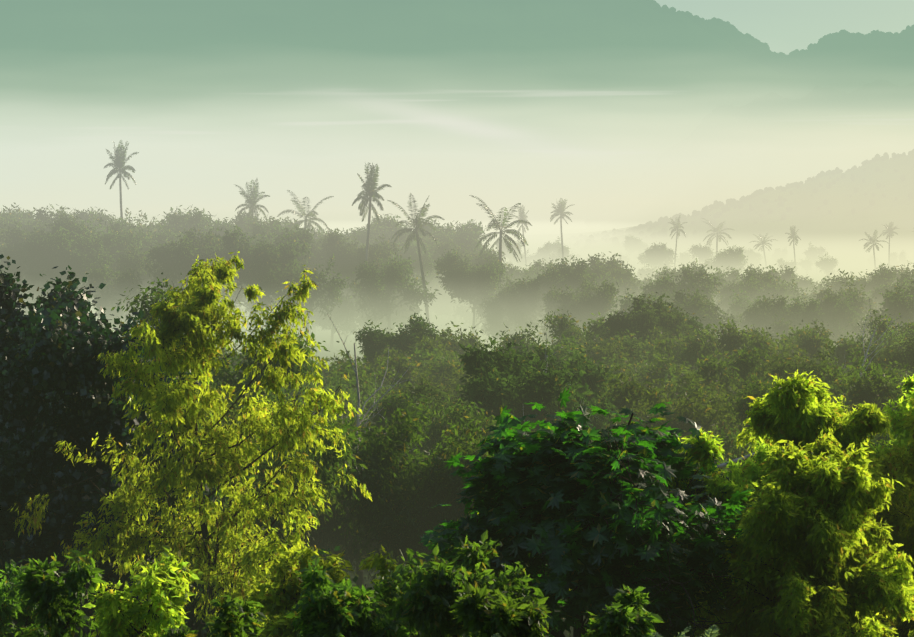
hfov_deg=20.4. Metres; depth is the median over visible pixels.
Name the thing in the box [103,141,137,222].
palm
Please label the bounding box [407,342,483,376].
orchard tree
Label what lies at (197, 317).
backlit tree
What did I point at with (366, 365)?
orchard tree
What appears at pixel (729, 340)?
orchard tree
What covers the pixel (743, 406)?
orchard tree
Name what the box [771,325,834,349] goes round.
orchard tree
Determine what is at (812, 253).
tree
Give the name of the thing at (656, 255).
tree
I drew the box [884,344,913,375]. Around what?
orchard tree
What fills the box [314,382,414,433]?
orchard tree
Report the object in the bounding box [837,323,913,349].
orchard tree
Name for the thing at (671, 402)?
orchard tree
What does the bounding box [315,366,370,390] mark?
orchard tree
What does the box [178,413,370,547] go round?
orchard tree
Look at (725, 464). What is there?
dead branch
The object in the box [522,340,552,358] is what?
orchard tree
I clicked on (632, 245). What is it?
tree
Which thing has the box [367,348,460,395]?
orchard tree
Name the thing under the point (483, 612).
shrub
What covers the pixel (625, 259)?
tree
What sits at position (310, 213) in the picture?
palm
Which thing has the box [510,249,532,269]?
tree
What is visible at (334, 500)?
orchard tree
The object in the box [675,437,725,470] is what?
orchard tree
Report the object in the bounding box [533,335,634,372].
orchard tree
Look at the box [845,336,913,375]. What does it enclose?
orchard tree
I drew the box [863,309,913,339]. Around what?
orchard tree
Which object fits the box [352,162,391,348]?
palm
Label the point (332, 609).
shrub
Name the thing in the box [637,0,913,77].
mountain canopy
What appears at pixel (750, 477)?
bright tree
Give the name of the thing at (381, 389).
orchard tree
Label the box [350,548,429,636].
shrub
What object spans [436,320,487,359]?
orchard tree
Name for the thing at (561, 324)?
orchard tree
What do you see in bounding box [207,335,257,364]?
orchard tree
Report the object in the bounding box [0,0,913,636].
terrain ground
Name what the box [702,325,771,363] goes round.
orchard tree
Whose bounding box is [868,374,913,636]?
bright tree
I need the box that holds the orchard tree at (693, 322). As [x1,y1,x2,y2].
[650,302,707,338]
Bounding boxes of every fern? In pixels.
[650,626,691,636]
[682,625,719,636]
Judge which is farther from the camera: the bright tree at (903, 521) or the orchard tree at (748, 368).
the orchard tree at (748, 368)
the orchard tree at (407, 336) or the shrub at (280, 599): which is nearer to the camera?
the shrub at (280, 599)
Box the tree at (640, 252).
[635,247,649,268]
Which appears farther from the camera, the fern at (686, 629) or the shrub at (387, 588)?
the shrub at (387, 588)
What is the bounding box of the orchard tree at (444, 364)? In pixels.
[429,355,475,387]
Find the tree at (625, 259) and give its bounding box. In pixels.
[615,254,629,266]
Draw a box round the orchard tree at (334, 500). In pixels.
[184,387,343,539]
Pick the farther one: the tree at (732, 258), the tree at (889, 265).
the tree at (889, 265)
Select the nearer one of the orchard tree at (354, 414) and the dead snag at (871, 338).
the orchard tree at (354, 414)
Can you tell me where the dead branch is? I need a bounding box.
[700,453,754,473]
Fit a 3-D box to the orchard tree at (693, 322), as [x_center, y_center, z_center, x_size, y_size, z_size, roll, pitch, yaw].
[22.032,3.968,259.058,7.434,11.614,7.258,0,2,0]
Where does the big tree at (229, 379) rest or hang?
on the terrain ground
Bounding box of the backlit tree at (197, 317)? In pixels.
[7,251,371,635]
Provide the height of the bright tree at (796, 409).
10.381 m
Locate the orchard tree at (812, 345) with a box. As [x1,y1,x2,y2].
[779,323,869,375]
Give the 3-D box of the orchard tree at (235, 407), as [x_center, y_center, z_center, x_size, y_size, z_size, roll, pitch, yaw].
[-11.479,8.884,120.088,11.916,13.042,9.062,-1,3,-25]
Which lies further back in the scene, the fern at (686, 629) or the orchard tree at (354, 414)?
the orchard tree at (354, 414)
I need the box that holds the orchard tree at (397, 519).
[319,396,493,578]
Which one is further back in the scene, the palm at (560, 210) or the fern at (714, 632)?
the palm at (560, 210)
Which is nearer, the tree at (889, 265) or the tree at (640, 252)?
the tree at (889, 265)
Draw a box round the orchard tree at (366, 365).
[307,341,412,390]
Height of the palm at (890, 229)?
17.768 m
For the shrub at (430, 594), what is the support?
on the terrain ground
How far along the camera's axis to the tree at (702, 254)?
682.40 m
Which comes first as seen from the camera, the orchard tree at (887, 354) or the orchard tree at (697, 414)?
the orchard tree at (697, 414)
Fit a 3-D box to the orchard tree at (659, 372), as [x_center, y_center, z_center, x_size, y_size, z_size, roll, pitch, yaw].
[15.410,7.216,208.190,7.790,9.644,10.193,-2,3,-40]
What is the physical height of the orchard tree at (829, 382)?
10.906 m
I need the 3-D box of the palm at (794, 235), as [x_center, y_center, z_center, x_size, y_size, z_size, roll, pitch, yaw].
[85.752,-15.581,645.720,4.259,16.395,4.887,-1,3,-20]
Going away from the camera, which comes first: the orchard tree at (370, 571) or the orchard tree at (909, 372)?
the orchard tree at (370, 571)
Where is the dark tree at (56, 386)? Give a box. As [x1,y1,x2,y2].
[0,254,357,636]
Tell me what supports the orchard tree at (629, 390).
on the terrain ground
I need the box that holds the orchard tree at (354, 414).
[241,392,382,440]
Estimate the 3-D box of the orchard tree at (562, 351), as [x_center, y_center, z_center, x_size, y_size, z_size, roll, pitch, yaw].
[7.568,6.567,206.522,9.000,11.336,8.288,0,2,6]
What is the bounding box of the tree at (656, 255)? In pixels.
[637,241,678,278]
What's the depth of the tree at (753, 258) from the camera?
761.60 m
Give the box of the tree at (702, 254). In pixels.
[688,239,714,265]
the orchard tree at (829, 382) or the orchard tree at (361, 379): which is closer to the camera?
the orchard tree at (829, 382)
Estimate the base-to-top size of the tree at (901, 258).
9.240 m
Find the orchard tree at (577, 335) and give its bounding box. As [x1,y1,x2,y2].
[555,323,642,352]
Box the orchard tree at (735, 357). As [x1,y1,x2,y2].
[718,345,779,361]
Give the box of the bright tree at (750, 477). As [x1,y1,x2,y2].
[656,427,792,636]
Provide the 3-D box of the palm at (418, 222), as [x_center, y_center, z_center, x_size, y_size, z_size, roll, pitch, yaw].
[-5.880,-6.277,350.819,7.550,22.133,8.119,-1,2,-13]
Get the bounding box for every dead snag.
[302,315,418,451]
[523,332,596,433]
[837,298,911,376]
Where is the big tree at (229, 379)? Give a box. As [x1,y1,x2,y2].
[111,272,329,441]
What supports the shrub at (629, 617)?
on the terrain ground
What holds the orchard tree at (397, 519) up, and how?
on the terrain ground
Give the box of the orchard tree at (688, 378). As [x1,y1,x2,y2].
[660,365,741,406]
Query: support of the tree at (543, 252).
on the terrain ground
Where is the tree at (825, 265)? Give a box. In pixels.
[815,252,837,278]
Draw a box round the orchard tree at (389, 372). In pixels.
[327,351,399,399]
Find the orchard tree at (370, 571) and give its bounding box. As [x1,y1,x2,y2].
[348,473,413,586]
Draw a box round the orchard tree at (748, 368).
[683,340,779,395]
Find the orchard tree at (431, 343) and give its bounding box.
[382,333,461,375]
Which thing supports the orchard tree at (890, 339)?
on the terrain ground
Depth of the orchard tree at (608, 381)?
171.33 m
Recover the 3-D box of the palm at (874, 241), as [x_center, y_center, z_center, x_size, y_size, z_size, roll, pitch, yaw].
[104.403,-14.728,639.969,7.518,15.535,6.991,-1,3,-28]
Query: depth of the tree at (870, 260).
864.04 m
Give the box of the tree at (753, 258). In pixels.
[743,248,764,269]
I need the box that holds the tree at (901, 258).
[890,251,910,269]
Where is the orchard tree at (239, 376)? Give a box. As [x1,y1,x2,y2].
[206,359,283,397]
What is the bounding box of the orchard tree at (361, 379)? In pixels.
[317,356,385,422]
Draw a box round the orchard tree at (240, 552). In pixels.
[216,534,290,590]
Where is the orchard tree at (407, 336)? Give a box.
[364,323,439,363]
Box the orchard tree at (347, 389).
[278,366,368,418]
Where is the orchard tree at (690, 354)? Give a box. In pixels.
[628,323,720,375]
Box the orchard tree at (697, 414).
[607,381,743,443]
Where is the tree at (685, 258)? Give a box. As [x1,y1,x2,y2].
[676,251,698,267]
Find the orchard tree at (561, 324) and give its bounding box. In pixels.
[539,309,607,345]
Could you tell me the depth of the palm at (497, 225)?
359.63 m
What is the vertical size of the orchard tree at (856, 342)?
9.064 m
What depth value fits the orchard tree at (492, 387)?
148.03 m
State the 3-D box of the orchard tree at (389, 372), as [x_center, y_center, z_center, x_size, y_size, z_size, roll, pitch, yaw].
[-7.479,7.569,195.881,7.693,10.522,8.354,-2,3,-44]
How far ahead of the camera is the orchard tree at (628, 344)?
227.98 m
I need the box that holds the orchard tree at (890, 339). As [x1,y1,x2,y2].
[865,326,913,351]
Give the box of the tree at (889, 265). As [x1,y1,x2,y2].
[872,262,892,273]
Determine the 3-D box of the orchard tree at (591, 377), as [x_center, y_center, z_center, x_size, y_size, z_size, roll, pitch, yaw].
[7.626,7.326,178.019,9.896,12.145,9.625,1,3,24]
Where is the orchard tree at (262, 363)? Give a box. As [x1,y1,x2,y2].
[224,353,318,386]
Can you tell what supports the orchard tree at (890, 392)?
on the terrain ground
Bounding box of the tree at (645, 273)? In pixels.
[636,262,659,279]
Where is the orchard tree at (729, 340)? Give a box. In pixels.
[700,318,804,365]
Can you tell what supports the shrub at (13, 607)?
on the terrain ground
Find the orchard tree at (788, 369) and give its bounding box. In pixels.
[763,338,851,388]
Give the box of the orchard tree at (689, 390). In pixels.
[668,371,778,439]
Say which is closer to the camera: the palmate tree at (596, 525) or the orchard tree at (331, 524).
the palmate tree at (596, 525)
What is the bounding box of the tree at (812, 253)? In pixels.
[802,243,826,280]
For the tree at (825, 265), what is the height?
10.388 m
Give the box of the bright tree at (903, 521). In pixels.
[876,390,913,636]
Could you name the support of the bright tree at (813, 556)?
on the terrain ground
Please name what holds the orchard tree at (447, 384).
on the terrain ground
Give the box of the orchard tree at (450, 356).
[417,343,498,378]
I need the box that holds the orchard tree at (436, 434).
[353,389,486,489]
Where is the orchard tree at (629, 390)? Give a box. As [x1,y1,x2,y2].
[592,363,735,441]
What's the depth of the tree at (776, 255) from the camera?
878.28 m
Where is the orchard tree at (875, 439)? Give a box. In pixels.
[865,419,897,448]
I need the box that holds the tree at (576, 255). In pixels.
[569,253,580,265]
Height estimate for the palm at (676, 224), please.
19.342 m
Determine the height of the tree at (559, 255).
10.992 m
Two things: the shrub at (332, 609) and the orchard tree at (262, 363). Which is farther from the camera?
the orchard tree at (262, 363)
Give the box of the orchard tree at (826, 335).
[784,320,835,359]
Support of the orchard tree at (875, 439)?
on the terrain ground
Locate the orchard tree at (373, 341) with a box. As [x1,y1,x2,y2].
[353,313,442,368]
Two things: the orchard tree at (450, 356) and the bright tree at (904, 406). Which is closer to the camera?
the bright tree at (904, 406)
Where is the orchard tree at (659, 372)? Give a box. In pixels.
[596,347,692,389]
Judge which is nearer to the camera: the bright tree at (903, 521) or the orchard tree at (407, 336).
the bright tree at (903, 521)
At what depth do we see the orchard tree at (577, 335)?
259.74 m
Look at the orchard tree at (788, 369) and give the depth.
185.32 m
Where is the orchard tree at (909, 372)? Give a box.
[885,361,913,378]
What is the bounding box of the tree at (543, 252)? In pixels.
[528,244,551,266]
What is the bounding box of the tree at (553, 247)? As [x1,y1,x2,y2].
[542,236,565,257]
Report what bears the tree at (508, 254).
on the terrain ground
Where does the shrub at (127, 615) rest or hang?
on the terrain ground
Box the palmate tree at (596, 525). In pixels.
[418,387,756,636]
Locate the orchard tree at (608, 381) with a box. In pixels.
[588,374,670,427]
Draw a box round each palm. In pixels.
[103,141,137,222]
[235,178,269,320]
[277,190,333,240]
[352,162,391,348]
[388,193,444,335]
[469,195,530,348]
[512,205,531,269]
[550,198,574,259]
[668,215,687,268]
[701,218,734,254]
[752,233,777,270]
[785,225,800,274]
[859,230,888,271]
[881,221,899,264]
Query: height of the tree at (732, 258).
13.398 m
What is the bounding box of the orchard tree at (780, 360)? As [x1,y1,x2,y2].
[756,343,818,392]
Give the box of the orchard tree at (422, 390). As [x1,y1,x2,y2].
[400,377,468,431]
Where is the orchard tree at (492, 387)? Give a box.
[451,336,620,439]
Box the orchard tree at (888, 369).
[843,347,908,383]
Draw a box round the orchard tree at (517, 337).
[456,322,542,361]
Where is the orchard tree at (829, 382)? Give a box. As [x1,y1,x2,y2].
[810,357,908,410]
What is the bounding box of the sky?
[655,0,913,54]
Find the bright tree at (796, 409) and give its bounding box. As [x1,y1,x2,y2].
[682,369,913,636]
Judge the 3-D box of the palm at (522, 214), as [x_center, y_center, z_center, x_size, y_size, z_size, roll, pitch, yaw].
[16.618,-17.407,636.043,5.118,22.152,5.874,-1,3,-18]
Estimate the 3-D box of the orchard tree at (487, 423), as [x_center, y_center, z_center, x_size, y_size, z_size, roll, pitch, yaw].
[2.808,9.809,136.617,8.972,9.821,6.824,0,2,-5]
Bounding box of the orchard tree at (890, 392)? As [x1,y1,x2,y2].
[835,362,907,412]
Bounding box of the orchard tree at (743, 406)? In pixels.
[724,371,779,454]
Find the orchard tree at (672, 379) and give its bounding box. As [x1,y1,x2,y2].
[645,362,729,390]
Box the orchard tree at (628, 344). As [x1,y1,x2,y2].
[580,322,647,369]
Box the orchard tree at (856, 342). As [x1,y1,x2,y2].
[826,335,871,369]
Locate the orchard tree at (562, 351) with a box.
[529,332,588,369]
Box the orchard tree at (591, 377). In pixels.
[496,340,617,428]
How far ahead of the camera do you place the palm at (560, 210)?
618.50 m
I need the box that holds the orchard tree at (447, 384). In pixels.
[403,362,473,401]
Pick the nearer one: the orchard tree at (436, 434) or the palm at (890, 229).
the orchard tree at (436, 434)
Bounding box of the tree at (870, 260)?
[867,254,884,268]
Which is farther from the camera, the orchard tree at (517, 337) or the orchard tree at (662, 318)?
the orchard tree at (662, 318)
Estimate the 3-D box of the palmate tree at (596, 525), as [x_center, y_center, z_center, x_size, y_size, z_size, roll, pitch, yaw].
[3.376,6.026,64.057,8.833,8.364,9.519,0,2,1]
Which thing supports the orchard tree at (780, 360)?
on the terrain ground
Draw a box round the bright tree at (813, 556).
[719,428,913,636]
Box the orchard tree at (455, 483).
[422,426,541,595]
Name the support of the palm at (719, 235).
on the terrain ground
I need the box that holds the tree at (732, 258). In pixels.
[703,245,747,277]
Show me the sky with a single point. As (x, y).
(786, 26)
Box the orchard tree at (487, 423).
[445,407,521,446]
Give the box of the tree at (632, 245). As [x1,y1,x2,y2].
[623,234,647,267]
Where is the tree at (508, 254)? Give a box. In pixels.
[495,237,524,268]
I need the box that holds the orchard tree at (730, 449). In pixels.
[683,420,756,472]
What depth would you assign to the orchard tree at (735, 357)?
243.27 m
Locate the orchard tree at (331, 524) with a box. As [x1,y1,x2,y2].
[279,411,423,588]
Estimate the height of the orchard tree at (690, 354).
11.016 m
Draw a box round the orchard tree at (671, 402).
[665,393,676,410]
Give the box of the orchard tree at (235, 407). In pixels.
[196,381,334,506]
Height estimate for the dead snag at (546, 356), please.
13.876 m
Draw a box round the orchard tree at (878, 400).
[830,370,906,413]
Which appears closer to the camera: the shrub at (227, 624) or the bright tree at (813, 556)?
the shrub at (227, 624)
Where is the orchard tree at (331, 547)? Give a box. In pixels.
[275,526,355,574]
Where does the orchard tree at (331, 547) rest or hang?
on the terrain ground
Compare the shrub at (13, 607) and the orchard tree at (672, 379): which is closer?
the shrub at (13, 607)
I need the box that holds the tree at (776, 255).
[771,246,787,263]
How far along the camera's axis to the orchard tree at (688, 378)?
185.13 m
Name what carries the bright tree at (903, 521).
on the terrain ground
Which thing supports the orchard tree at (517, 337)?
on the terrain ground
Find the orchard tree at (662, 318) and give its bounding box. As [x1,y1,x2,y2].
[594,292,699,345]
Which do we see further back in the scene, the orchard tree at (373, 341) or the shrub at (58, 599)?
the orchard tree at (373, 341)
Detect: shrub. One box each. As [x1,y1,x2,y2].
[0,560,57,636]
[14,550,104,636]
[82,546,206,636]
[161,592,266,636]
[246,543,353,636]
[285,556,409,636]
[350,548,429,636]
[358,545,447,636]
[384,530,543,636]
[449,581,550,636]
[581,584,664,636]
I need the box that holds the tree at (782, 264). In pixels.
[776,258,797,275]
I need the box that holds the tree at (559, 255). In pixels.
[544,245,575,265]
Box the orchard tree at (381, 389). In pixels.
[372,374,391,395]
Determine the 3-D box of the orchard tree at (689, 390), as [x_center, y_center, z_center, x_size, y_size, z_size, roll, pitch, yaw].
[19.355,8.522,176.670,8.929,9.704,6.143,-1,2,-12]
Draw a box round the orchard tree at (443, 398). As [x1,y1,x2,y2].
[385,374,467,406]

